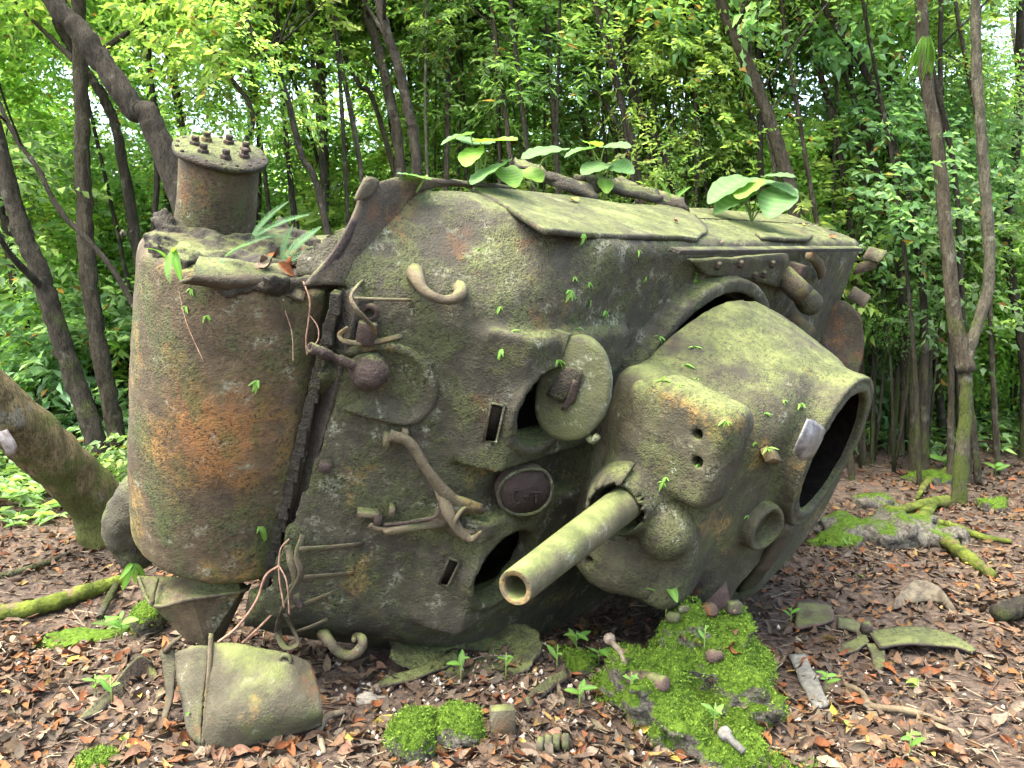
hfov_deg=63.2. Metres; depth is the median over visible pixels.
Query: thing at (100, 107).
sky
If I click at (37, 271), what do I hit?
tree
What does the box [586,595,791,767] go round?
mossy boulder
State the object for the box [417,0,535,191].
tree
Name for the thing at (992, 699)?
fallen leaf
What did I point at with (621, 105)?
tree
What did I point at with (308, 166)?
tree
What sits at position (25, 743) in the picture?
fallen leaf
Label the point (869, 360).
sapling
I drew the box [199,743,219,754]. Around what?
fallen leaf
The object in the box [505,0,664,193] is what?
tree
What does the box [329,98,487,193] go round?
sapling
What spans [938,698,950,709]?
fallen leaf
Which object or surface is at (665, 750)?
fallen leaf
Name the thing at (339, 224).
sapling
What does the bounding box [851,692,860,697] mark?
fallen leaf
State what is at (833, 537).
flat rock
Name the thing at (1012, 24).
tree
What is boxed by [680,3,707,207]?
tree
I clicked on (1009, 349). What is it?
sapling
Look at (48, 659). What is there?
fallen leaf
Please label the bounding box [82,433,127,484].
shrub
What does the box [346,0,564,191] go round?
sapling
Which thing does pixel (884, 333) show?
sapling
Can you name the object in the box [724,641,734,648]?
fallen leaf
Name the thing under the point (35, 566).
fallen branch
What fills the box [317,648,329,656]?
fallen leaf
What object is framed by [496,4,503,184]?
tree
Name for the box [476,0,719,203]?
tree
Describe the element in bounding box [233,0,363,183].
tree
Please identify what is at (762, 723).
fallen leaf
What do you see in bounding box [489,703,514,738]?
rusty block
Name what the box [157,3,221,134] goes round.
tree
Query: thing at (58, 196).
sapling
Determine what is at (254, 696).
bent mudguard
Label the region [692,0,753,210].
tree
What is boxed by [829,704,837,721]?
fallen leaf
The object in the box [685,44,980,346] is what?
sapling
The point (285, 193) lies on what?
sapling
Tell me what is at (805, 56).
sapling
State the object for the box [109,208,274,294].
sapling
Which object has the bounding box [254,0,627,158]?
tree
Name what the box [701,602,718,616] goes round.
domed metal piece
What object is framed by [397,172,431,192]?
broad leaved plant
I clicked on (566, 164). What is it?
sapling
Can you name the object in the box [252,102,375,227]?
sapling
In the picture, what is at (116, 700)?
fallen leaf
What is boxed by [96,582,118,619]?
fallen branch
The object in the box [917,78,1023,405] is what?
sapling
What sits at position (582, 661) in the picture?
mossy stone
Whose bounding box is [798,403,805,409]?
strap fern
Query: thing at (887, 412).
shrub
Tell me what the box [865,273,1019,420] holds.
sapling
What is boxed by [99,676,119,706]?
seedling
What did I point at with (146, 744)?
fallen leaf
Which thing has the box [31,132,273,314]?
sapling
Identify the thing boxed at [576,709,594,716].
fallen leaf
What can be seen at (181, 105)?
tree
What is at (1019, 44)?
tree
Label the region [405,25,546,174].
tree
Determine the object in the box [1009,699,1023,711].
fallen leaf
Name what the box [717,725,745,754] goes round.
pale bolt
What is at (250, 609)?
hanging root
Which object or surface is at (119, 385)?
shrub
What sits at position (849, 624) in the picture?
scrap plate
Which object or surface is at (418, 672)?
metal strip
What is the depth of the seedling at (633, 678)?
3.92 m
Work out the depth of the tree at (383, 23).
8.14 m
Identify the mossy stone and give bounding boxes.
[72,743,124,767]
[126,596,167,638]
[381,703,439,763]
[433,698,486,752]
[548,642,597,677]
[761,747,817,767]
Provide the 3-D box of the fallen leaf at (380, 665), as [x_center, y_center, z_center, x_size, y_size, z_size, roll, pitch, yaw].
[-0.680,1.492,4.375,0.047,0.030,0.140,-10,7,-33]
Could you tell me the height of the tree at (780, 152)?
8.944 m
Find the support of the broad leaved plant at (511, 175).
on the wrecked tank
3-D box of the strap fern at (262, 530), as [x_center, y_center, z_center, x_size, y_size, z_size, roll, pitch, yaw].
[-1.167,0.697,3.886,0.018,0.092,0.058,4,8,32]
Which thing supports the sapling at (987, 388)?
on the ground at (786, 642)
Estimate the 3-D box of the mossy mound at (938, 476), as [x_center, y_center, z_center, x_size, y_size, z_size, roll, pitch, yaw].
[4.572,1.041,9.096,0.588,0.262,0.396,0,7,0]
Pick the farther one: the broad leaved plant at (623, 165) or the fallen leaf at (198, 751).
the broad leaved plant at (623, 165)
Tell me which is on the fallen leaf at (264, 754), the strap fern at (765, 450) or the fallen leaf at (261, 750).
the fallen leaf at (261, 750)
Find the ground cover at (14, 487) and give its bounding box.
[0,372,1019,527]
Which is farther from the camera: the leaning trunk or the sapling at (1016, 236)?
the sapling at (1016, 236)
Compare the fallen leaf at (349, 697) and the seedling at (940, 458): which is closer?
the fallen leaf at (349, 697)
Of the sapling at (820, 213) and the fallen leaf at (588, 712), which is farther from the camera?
the sapling at (820, 213)
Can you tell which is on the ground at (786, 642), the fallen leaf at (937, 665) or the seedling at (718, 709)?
the fallen leaf at (937, 665)
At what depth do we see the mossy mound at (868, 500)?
7.92 m
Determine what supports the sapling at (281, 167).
on the ground at (786, 642)
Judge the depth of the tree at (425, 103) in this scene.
8.74 m
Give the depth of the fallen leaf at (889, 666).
4.62 m
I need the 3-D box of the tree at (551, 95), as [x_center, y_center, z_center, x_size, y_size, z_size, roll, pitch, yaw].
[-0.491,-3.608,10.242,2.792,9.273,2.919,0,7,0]
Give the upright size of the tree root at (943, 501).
0.145 m
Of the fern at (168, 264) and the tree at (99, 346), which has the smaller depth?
the fern at (168, 264)
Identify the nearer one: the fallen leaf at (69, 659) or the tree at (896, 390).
the fallen leaf at (69, 659)
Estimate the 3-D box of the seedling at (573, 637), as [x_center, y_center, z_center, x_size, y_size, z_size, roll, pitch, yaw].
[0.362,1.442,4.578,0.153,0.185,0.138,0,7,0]
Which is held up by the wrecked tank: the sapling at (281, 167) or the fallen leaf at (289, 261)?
the fallen leaf at (289, 261)
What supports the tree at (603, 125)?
on the ground at (786, 642)
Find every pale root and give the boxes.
[316,709,345,754]
[843,682,947,724]
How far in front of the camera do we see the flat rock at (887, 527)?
6.94 m
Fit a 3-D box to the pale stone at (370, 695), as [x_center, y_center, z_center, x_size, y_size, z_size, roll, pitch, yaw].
[-0.689,1.576,4.139,0.173,0.079,0.081,0,7,0]
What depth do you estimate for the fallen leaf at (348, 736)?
3.73 m
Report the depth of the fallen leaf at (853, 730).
3.88 m
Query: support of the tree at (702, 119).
on the ground at (786, 642)
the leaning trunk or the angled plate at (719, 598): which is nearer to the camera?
the angled plate at (719, 598)
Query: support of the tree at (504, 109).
on the ground at (786, 642)
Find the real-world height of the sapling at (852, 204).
4.442 m
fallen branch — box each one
[0,551,70,578]
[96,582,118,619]
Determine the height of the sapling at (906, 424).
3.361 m
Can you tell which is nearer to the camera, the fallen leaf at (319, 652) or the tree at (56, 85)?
the fallen leaf at (319, 652)
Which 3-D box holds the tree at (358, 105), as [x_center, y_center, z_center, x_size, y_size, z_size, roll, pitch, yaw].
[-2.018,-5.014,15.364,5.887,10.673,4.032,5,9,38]
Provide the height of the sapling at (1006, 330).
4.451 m
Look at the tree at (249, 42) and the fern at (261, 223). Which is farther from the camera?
the tree at (249, 42)
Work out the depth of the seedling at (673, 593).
4.09 m
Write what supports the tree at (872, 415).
on the ground at (786, 642)
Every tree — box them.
[0,0,132,477]
[0,0,177,270]
[0,0,284,469]
[0,0,372,214]
[0,1,98,101]
[0,9,135,412]
[0,55,108,151]
[0,84,132,309]
[4,40,132,124]
[9,9,156,251]
[15,18,286,152]
[31,0,347,141]
[65,0,132,315]
[90,0,169,211]
[93,55,275,215]
[140,0,173,231]
[144,0,474,193]
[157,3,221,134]
[166,0,466,234]
[166,12,230,126]
[171,0,394,177]
[181,0,483,228]
[206,3,335,224]
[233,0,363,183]
[243,34,272,228]
[246,0,262,142]
[252,23,261,226]
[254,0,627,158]
[256,0,540,176]
[261,69,434,197]
[270,0,360,227]
[276,0,539,228]
[290,32,518,159]
[306,1,326,210]
[333,1,349,225]
[353,0,477,190]
[373,3,394,159]
[391,0,663,201]
[399,3,662,190]
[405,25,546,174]
[413,48,612,148]
[414,1,516,189]
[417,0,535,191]
[417,41,562,159]
[424,0,429,190]
[450,0,802,218]
[457,5,468,180]
[475,2,561,193]
[475,6,500,183]
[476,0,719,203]
[487,1,703,206]
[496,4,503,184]
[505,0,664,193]
[506,0,718,195]
[550,0,1021,506]
[554,0,854,480]
[563,3,710,186]
[565,9,599,197]
[569,0,915,471]
[570,2,610,201]
[604,0,638,203]
[614,0,929,469]
[616,0,866,466]
[623,57,729,110]
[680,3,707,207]
[686,0,699,207]
[687,73,716,181]
[691,14,946,443]
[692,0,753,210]
[703,0,921,485]
[710,1,900,188]
[734,0,763,212]
[738,0,830,213]
[743,0,954,475]
[748,2,904,457]
[750,9,780,126]
[770,0,953,450]
[831,0,860,225]
[833,0,1023,459]
[842,0,961,466]
[884,23,899,454]
[890,0,1000,473]
[904,0,1023,139]
[905,0,1021,484]
[930,54,982,484]
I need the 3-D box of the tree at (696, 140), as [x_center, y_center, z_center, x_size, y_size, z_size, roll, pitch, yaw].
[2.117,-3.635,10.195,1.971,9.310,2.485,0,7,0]
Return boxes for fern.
[91,618,129,628]
[119,563,144,589]
[146,248,172,281]
[165,242,190,279]
[186,288,192,295]
[202,315,210,322]
[219,236,269,263]
[248,380,258,393]
[252,201,306,238]
[257,526,266,540]
[280,225,320,261]
[497,349,503,359]
[556,359,565,369]
[566,290,574,302]
[580,234,586,245]
[657,179,690,200]
[658,481,665,491]
[718,419,731,427]
[762,447,778,453]
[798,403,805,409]
[899,36,934,88]
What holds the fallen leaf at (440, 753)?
on the ground at (786, 642)
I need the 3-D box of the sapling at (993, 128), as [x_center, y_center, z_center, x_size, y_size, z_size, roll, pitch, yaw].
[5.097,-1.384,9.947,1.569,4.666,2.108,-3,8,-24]
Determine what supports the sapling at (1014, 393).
on the ground at (786, 642)
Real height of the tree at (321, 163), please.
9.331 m
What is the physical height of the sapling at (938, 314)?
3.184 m
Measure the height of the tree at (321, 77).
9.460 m
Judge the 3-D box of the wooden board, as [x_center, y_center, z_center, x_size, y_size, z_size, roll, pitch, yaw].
[1.595,1.598,4.456,0.103,0.059,0.640,1,7,7]
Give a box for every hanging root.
[179,292,203,361]
[217,565,278,642]
[241,615,272,643]
[278,538,289,607]
[279,565,289,614]
[285,311,293,361]
[303,281,310,354]
[310,315,318,343]
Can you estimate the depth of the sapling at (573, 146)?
11.76 m
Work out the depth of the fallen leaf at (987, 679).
4.47 m
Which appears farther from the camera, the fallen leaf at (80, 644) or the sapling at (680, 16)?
the sapling at (680, 16)
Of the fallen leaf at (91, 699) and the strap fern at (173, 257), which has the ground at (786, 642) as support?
the fallen leaf at (91, 699)
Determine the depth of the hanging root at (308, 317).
3.45 m
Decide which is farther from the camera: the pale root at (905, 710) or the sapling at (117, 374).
the sapling at (117, 374)
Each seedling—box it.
[82,674,110,696]
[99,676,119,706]
[104,611,138,638]
[446,649,469,682]
[497,652,513,681]
[546,644,561,667]
[564,628,590,649]
[564,679,597,708]
[589,647,612,666]
[622,672,638,695]
[646,588,677,624]
[698,625,708,654]
[701,702,723,735]
[783,605,800,621]
[816,671,840,694]
[842,537,852,551]
[901,729,925,761]
[930,454,946,466]
[983,462,1009,474]
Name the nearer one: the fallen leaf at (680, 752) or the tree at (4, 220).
the fallen leaf at (680, 752)
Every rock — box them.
[805,528,868,547]
[814,506,969,549]
[891,580,955,610]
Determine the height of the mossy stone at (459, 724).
0.281 m
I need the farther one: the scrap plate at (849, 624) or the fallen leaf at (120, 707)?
the scrap plate at (849, 624)
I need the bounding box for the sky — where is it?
[7,0,1015,213]
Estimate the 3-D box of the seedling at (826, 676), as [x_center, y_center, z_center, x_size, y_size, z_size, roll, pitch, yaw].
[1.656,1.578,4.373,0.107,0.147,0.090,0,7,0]
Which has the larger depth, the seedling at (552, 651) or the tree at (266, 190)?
the tree at (266, 190)
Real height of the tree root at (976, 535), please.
0.076 m
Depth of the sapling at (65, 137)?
10.19 m
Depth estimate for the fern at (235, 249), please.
3.35 m
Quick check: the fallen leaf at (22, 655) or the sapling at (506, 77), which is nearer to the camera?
the fallen leaf at (22, 655)
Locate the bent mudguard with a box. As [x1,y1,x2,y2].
[159,633,322,747]
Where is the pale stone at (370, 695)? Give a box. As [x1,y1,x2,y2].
[356,691,385,704]
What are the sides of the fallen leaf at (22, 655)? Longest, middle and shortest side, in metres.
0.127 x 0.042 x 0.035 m
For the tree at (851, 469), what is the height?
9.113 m
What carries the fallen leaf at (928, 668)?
on the ground at (786, 642)
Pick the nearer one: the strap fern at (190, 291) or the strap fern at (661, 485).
the strap fern at (190, 291)
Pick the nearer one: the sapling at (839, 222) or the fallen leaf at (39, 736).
the fallen leaf at (39, 736)
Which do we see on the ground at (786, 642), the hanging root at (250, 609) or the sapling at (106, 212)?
the sapling at (106, 212)
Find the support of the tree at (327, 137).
on the ground at (786, 642)
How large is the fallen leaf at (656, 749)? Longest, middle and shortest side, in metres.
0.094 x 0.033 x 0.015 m
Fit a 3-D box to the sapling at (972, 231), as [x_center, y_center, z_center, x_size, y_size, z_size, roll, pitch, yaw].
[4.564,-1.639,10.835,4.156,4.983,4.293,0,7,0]
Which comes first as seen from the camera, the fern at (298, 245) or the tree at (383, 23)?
the fern at (298, 245)
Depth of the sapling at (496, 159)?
11.93 m
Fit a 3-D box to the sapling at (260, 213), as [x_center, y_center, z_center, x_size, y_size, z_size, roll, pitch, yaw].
[-3.686,-1.479,11.201,3.944,4.551,3.614,0,7,0]
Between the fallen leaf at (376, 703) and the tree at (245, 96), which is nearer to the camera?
the fallen leaf at (376, 703)
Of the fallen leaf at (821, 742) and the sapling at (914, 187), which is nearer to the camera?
the fallen leaf at (821, 742)
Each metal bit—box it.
[666,611,680,622]
[678,605,689,612]
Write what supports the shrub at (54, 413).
on the ground at (786, 642)
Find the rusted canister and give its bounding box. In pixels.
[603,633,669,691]
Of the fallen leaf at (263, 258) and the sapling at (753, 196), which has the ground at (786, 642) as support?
the sapling at (753, 196)
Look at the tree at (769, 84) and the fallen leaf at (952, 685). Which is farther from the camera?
the tree at (769, 84)
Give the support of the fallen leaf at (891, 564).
on the ground at (786, 642)
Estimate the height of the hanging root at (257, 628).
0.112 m
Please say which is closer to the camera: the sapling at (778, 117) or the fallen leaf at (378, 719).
the fallen leaf at (378, 719)
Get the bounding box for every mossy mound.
[851,491,899,510]
[899,467,951,485]
[975,495,1007,512]
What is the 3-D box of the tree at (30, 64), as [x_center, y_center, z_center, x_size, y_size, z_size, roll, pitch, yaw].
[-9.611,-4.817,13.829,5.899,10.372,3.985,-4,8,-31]
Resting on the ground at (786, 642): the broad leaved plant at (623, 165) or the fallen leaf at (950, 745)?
the fallen leaf at (950, 745)
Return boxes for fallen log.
[0,575,122,620]
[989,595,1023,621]
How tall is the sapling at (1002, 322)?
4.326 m
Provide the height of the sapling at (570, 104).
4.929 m
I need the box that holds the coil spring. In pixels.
[536,733,569,751]
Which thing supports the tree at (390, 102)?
on the ground at (786, 642)
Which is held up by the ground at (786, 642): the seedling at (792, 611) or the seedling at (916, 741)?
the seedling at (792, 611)
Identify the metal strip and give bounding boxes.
[378,648,458,689]
[524,668,569,709]
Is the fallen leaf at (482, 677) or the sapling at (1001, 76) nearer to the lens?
the fallen leaf at (482, 677)
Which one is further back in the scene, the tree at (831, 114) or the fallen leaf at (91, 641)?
the tree at (831, 114)
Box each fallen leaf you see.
[7,717,19,727]
[13,651,29,658]
[13,665,27,670]
[17,741,47,749]
[19,686,33,692]
[34,731,43,739]
[43,656,51,666]
[50,702,70,711]
[61,645,80,656]
[65,655,79,665]
[70,643,90,649]
[79,639,94,644]
[87,696,98,704]
[108,695,118,705]
[115,648,130,660]
[116,699,123,712]
[121,735,137,744]
[121,744,146,765]
[124,737,144,744]
[138,741,149,757]
[164,691,180,701]
[178,730,189,740]
[193,746,204,758]
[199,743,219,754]
[211,743,223,761]
[224,748,233,765]
[228,635,237,642]
[231,744,251,755]
[250,746,264,752]
[255,255,267,267]
[258,258,271,267]
[259,748,273,757]
[261,750,277,758]
[267,250,278,257]
[273,740,287,749]
[278,262,294,276]
[285,256,291,266]
[285,736,299,753]
[286,742,295,758]
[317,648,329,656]
[337,754,345,764]
[338,743,360,754]
[340,739,352,746]
[345,732,354,739]
[346,693,354,703]
[359,741,378,745]
[369,683,380,691]
[371,699,383,706]
[374,714,392,723]
[376,661,386,669]
[434,743,451,758]
[451,748,473,760]
[459,744,480,758]
[477,669,497,676]
[477,675,489,683]
[520,748,541,763]
[531,693,539,708]
[542,727,571,733]
[546,728,559,734]
[547,692,556,710]
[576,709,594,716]
[580,724,594,731]
[585,746,607,759]
[630,725,648,732]
[652,742,661,756]
[659,748,672,753]
[668,750,680,761]
[675,749,697,758]
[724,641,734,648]
[756,720,767,728]
[776,751,787,756]
[801,655,813,664]
[814,736,836,749]
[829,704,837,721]
[844,720,856,727]
[847,728,860,735]
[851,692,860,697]
[853,698,864,705]
[862,732,885,749]
[865,674,875,680]
[873,751,886,758]
[882,662,896,673]
[882,695,890,704]
[887,563,897,567]
[904,678,919,686]
[913,686,927,694]
[918,666,941,674]
[928,664,943,667]
[932,747,960,761]
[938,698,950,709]
[945,616,954,622]
[946,682,955,692]
[946,743,969,755]
[949,698,961,706]
[952,739,967,763]
[969,747,982,759]
[980,693,1004,700]
[980,707,994,712]
[981,674,993,681]
[982,743,997,751]
[991,710,1010,723]
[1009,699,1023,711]
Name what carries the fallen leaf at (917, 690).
on the ground at (786, 642)
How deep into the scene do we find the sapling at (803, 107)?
10.90 m
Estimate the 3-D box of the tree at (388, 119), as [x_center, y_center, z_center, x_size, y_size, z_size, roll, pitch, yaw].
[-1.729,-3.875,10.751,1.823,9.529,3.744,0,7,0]
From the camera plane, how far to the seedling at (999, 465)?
9.10 m
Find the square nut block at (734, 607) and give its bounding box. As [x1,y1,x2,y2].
[726,600,742,614]
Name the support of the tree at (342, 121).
on the ground at (786, 642)
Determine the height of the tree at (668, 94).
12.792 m
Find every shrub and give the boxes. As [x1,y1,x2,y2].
[0,293,104,475]
[0,337,109,430]
[9,265,132,448]
[29,286,129,434]
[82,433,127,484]
[88,361,128,408]
[864,349,898,434]
[864,358,931,427]
[983,343,1015,384]
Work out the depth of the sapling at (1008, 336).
10.68 m
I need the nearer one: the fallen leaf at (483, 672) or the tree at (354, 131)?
the fallen leaf at (483, 672)
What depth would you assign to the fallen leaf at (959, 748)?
3.67 m
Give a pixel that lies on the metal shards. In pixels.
(913, 635)
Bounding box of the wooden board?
[788,653,829,708]
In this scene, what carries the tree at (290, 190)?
on the ground at (786, 642)
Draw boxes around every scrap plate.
[795,600,833,630]
[837,617,860,632]
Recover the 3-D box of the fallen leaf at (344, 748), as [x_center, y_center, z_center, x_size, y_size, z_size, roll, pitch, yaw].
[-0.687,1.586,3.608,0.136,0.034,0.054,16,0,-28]
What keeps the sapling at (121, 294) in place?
on the ground at (786, 642)
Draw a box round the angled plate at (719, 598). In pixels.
[704,581,729,610]
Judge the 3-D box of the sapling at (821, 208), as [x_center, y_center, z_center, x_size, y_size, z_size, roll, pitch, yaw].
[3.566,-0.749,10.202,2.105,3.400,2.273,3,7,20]
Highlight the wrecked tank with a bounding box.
[101,131,886,660]
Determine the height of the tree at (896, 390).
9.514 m
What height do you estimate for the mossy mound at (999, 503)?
0.214 m
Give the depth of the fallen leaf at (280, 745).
3.66 m
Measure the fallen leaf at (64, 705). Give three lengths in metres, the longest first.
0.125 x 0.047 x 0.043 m
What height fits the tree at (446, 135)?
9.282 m
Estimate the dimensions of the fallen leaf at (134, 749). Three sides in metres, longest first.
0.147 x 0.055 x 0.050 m
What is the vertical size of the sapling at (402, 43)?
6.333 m
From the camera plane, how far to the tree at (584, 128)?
9.63 m
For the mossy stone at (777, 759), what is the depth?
3.68 m
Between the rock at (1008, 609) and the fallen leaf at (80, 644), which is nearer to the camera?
the fallen leaf at (80, 644)
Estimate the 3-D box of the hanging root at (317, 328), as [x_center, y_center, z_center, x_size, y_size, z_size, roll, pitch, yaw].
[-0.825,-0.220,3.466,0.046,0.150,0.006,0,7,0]
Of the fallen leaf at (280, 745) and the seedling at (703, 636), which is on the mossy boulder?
the seedling at (703, 636)
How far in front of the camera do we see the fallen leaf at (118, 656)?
4.51 m
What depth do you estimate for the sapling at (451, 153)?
10.05 m
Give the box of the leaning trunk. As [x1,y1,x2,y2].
[0,369,118,549]
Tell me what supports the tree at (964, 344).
on the ground at (786, 642)
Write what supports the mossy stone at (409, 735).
on the ground at (786, 642)
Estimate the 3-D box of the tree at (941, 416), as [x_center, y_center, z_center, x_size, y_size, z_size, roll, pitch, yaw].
[4.117,-4.030,11.831,3.640,9.713,3.493,0,7,0]
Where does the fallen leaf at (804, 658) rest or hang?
on the wooden board
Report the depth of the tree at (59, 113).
16.06 m
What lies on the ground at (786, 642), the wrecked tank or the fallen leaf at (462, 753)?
the wrecked tank
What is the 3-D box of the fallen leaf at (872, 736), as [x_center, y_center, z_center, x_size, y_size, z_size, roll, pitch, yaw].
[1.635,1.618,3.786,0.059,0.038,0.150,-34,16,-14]
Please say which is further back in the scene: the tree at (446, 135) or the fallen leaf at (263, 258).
the tree at (446, 135)
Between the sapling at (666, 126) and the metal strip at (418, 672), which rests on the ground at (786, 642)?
the sapling at (666, 126)
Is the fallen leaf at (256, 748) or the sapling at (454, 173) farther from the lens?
the sapling at (454, 173)
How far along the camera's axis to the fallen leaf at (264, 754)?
3.60 m
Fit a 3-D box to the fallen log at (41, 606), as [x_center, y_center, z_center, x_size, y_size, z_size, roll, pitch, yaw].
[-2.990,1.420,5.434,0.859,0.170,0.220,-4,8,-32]
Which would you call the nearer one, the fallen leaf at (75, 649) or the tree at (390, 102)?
the fallen leaf at (75, 649)
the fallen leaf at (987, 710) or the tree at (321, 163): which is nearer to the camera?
the fallen leaf at (987, 710)
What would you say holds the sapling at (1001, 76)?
on the ground at (786, 642)
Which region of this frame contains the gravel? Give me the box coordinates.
[4,612,1005,767]
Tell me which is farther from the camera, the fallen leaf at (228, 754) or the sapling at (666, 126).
the sapling at (666, 126)
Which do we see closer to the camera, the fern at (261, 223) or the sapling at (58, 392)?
the fern at (261, 223)
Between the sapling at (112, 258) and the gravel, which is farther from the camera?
the sapling at (112, 258)
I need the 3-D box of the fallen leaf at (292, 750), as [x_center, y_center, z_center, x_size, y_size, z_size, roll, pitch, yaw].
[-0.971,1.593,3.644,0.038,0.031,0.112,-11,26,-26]
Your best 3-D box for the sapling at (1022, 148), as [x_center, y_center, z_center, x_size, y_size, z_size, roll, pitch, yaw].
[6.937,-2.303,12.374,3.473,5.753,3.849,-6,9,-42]
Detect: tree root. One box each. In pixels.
[882,495,951,512]
[915,466,945,499]
[918,496,997,578]
[938,519,1011,543]
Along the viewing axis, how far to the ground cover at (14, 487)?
9.91 m
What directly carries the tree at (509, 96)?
on the ground at (786, 642)
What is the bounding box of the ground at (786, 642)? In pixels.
[0,394,1023,767]
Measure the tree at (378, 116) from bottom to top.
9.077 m
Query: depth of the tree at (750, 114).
9.28 m
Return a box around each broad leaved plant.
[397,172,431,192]
[441,131,523,187]
[521,145,569,191]
[564,141,634,199]
[707,172,798,221]
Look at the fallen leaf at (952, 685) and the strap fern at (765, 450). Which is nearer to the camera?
the strap fern at (765, 450)
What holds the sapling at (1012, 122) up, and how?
on the ground at (786, 642)
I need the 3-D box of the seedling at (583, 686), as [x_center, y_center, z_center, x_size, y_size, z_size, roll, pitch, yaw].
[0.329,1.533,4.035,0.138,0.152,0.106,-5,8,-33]
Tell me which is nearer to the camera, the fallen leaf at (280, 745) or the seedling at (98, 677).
the fallen leaf at (280, 745)
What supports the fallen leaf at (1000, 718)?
on the ground at (786, 642)
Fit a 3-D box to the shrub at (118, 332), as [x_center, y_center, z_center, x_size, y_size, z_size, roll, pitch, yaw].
[-4.595,0.120,9.206,2.032,2.863,1.595,0,7,0]
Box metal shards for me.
[834,621,976,671]
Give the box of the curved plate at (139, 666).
[77,656,157,721]
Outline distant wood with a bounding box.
[98,133,1023,217]
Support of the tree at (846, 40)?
on the ground at (786, 642)
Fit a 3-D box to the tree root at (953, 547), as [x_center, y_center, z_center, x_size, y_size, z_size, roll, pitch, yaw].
[3.626,1.253,7.058,0.395,0.189,2.349,2,7,18]
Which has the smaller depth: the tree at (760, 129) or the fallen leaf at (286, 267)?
the fallen leaf at (286, 267)
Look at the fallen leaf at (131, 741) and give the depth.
3.78 m
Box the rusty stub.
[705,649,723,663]
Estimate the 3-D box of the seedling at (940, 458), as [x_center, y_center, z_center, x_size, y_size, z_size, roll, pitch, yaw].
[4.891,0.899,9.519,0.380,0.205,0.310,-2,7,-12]
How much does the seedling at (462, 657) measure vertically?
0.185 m
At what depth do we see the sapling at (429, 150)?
10.30 m
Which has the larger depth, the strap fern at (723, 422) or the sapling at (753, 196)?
the sapling at (753, 196)
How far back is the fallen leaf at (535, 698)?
3.98 m
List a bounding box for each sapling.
[0,22,164,329]
[0,164,170,384]
[0,173,57,320]
[0,183,131,425]
[0,213,121,375]
[0,216,173,425]
[0,226,132,436]
[5,120,113,340]
[5,174,150,410]
[6,77,73,194]
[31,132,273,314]
[37,114,166,304]
[77,108,333,315]
[82,173,149,359]
[101,114,272,362]
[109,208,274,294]
[118,140,306,226]
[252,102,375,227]
[256,109,392,229]
[271,73,568,226]
[274,156,356,235]
[279,72,528,227]
[302,161,468,228]
[314,0,537,189]
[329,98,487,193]
[329,197,354,229]
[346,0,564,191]
[371,93,551,191]
[383,98,563,192]
[414,0,641,192]
[422,154,542,191]
[442,76,611,192]
[497,91,648,202]
[521,85,720,204]
[529,61,668,173]
[537,113,664,202]
[555,0,791,204]
[584,105,737,194]
[588,0,795,207]
[598,104,757,210]
[598,151,660,204]
[619,84,841,212]
[645,76,779,208]
[651,155,757,209]
[658,80,811,207]
[659,155,847,211]
[663,98,866,243]
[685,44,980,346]
[688,99,930,324]
[724,0,944,174]
[725,65,1023,343]
[753,48,1019,468]
[770,0,985,306]
[792,160,896,296]
[800,176,889,326]
[802,85,1006,438]
[806,184,871,295]
[818,115,1023,430]
[825,0,1023,402]
[836,160,1023,471]
[840,195,1023,451]
[842,229,966,427]
[847,66,1023,446]
[849,240,943,460]
[850,160,1023,452]
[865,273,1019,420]
[875,55,1023,190]
[875,169,1023,397]
[879,263,1023,411]
[880,79,1023,426]
[893,241,1023,415]
[894,234,1022,402]
[908,72,1023,396]
[915,140,1023,427]
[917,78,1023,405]
[947,174,1023,393]
[967,134,1023,422]
[982,152,1023,366]
[997,178,1023,317]
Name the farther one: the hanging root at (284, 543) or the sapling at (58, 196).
the sapling at (58, 196)
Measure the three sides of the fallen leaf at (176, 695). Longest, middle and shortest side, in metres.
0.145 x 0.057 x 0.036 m
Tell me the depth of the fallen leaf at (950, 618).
5.18 m
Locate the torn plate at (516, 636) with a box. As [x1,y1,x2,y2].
[388,622,542,682]
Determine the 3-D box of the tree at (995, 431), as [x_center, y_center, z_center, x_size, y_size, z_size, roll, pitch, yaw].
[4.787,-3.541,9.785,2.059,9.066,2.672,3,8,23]
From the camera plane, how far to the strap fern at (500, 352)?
3.66 m
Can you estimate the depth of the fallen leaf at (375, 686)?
4.20 m
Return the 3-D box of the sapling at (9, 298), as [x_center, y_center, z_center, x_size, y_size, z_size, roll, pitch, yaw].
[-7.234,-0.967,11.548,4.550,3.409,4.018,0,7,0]

